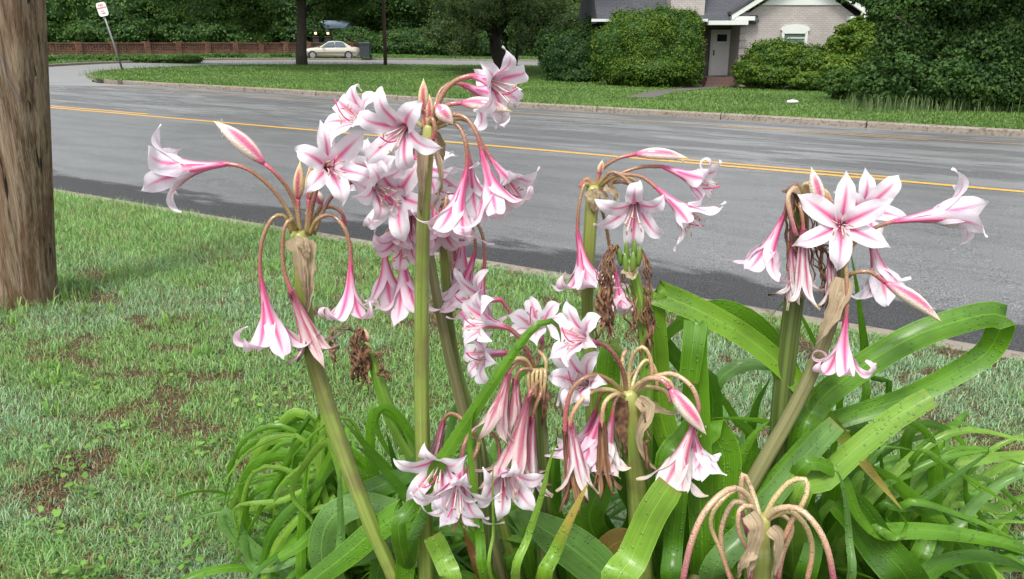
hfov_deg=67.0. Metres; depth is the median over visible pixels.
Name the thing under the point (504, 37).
back tree
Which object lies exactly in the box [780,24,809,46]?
window
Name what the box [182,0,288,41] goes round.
wall tree
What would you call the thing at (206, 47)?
brick wall
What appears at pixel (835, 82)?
shrub
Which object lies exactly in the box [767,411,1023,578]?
leaf rosette
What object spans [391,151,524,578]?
lily stalk
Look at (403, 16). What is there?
back tree
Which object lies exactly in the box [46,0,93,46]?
wall tree
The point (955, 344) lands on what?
kerb
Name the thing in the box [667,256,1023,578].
leaf rosette
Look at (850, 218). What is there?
lily stalk
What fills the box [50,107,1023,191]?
road marking
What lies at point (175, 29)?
wall tree
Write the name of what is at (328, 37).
gate pier
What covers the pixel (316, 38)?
gate pier
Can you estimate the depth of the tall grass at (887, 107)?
20.41 m
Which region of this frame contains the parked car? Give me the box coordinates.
[307,41,359,57]
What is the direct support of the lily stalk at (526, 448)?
on the lawn at (242, 376)
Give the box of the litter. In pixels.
[787,100,798,103]
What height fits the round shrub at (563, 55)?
3.096 m
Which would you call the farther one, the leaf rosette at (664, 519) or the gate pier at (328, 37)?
the gate pier at (328, 37)
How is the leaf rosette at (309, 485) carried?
on the lawn at (242, 376)
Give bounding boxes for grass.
[78,61,1023,113]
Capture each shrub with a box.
[53,54,204,62]
[198,52,247,56]
[269,52,295,56]
[533,13,602,81]
[730,34,844,90]
[818,15,876,76]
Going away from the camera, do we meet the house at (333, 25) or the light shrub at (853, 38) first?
the light shrub at (853, 38)
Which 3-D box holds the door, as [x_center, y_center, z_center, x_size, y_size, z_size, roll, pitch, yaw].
[9.494,-10.701,35.178,0.798,1.864,0.140,0,17,0]
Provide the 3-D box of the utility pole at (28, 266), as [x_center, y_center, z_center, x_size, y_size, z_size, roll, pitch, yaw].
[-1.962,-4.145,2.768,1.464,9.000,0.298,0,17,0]
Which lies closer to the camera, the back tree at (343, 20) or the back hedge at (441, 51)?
the back hedge at (441, 51)
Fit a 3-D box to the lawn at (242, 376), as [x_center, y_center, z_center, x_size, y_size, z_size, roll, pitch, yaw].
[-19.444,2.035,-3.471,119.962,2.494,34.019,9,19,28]
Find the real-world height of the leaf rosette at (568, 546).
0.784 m
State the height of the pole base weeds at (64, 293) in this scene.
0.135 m
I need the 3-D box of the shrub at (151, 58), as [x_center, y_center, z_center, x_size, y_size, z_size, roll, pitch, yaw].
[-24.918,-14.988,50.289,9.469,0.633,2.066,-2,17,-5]
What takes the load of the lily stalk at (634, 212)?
on the lawn at (242, 376)
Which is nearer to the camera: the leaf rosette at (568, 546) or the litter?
the leaf rosette at (568, 546)
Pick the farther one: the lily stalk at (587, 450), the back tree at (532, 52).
the back tree at (532, 52)
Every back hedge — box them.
[320,26,381,53]
[371,27,432,54]
[423,28,503,56]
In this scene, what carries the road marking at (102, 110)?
on the road
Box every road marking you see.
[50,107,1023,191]
[55,106,145,113]
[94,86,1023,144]
[678,159,888,176]
[719,126,927,139]
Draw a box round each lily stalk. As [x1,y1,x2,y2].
[141,119,413,578]
[324,45,539,578]
[328,325,474,573]
[349,139,507,578]
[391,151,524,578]
[393,412,544,578]
[451,268,566,578]
[545,299,726,578]
[547,147,725,523]
[593,239,655,489]
[680,472,836,578]
[689,167,989,578]
[727,167,833,578]
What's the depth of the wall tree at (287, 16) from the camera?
77.42 m
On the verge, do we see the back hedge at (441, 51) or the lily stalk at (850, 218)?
the back hedge at (441, 51)
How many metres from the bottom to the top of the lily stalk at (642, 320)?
1.011 m
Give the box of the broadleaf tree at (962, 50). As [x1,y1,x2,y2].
[836,0,1023,111]
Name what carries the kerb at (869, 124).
on the road
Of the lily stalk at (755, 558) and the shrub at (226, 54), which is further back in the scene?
the shrub at (226, 54)
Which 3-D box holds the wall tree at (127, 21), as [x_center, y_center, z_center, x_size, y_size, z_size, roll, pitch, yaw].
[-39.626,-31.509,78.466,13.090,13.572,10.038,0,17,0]
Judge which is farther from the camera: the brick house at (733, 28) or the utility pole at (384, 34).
the utility pole at (384, 34)
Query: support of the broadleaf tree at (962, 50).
on the lawn at (536, 93)
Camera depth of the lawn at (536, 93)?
28.34 m
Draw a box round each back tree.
[318,16,373,30]
[341,0,394,34]
[377,0,431,29]
[473,24,514,54]
[504,0,580,55]
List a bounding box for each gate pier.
[312,30,320,41]
[324,30,332,41]
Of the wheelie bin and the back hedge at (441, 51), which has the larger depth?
the back hedge at (441, 51)
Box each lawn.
[0,196,1023,578]
[96,64,1023,128]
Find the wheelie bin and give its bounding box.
[358,43,371,58]
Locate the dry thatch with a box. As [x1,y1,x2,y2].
[1,233,1023,578]
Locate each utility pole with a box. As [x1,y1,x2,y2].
[0,0,58,310]
[382,0,386,64]
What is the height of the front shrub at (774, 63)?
2.256 m
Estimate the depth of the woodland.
114.72 m
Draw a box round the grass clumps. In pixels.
[5,241,1023,578]
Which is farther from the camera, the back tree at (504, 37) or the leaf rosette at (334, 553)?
the back tree at (504, 37)
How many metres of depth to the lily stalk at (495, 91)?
1.22 m
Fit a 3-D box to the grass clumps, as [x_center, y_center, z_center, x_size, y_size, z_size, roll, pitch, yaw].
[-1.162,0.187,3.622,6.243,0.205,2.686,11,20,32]
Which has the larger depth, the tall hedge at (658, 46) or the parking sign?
the parking sign
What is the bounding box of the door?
[711,33,730,74]
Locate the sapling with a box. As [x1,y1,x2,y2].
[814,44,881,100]
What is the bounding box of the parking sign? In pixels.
[96,2,122,69]
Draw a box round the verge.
[48,47,537,63]
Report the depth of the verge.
65.50 m
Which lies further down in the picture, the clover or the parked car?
the clover
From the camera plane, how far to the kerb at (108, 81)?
28.41 m
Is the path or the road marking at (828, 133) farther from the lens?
the path
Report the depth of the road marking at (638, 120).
16.64 m
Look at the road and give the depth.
9.21 m
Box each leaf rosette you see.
[166,408,451,578]
[295,318,566,578]
[350,408,655,578]
[494,280,901,578]
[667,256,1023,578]
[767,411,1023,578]
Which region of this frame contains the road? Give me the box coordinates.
[49,83,1023,351]
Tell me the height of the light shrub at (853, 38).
3.046 m
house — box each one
[319,21,355,30]
[579,0,866,87]
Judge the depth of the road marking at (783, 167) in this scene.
10.28 m
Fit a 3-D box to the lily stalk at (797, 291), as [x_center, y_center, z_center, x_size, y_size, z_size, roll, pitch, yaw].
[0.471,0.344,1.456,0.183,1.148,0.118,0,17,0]
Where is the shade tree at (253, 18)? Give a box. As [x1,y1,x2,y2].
[141,0,381,64]
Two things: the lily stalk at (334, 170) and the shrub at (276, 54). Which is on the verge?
the shrub at (276, 54)
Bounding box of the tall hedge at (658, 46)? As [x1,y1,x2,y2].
[588,2,706,87]
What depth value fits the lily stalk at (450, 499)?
1.29 m
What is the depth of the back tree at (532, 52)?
82.56 m
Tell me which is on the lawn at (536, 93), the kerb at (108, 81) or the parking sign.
the parking sign
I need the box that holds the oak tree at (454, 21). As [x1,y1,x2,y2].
[409,0,580,68]
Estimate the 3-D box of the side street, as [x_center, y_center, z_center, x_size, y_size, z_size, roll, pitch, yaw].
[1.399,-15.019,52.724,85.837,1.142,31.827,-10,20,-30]
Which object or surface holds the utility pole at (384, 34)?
on the lawn at (536, 93)
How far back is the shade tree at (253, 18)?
46.93 m
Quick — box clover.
[0,229,1021,578]
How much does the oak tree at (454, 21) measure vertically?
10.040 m
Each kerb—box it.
[49,58,538,66]
[54,189,1023,360]
[88,68,132,83]
[122,80,1023,136]
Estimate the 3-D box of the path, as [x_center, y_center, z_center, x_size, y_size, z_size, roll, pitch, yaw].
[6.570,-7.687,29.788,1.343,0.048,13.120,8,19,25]
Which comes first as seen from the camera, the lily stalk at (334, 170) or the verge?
the lily stalk at (334, 170)
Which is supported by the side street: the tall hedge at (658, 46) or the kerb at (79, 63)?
the kerb at (79, 63)
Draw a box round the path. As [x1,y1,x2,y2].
[627,85,713,97]
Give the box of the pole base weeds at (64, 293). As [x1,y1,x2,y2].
[0,273,103,318]
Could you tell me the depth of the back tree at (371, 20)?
88.93 m
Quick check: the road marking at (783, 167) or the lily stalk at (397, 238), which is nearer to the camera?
the lily stalk at (397, 238)
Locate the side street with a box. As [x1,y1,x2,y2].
[49,60,540,86]
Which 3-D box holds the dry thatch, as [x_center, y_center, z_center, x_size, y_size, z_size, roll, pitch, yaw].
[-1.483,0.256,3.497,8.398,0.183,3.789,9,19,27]
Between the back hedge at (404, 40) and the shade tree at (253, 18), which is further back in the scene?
the back hedge at (404, 40)
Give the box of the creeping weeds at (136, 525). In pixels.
[0,255,894,578]
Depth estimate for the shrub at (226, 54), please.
58.50 m
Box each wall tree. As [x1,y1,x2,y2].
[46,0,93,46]
[65,0,162,47]
[144,1,209,41]
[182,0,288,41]
[269,0,328,41]
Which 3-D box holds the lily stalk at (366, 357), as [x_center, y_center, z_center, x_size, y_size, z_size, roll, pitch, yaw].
[-0.210,0.436,1.820,0.391,0.753,0.049,-1,17,-2]
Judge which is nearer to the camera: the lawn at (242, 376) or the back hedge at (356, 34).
the lawn at (242, 376)
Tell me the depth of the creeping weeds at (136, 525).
2.38 m
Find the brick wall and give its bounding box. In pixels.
[48,42,359,54]
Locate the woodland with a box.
[375,0,766,50]

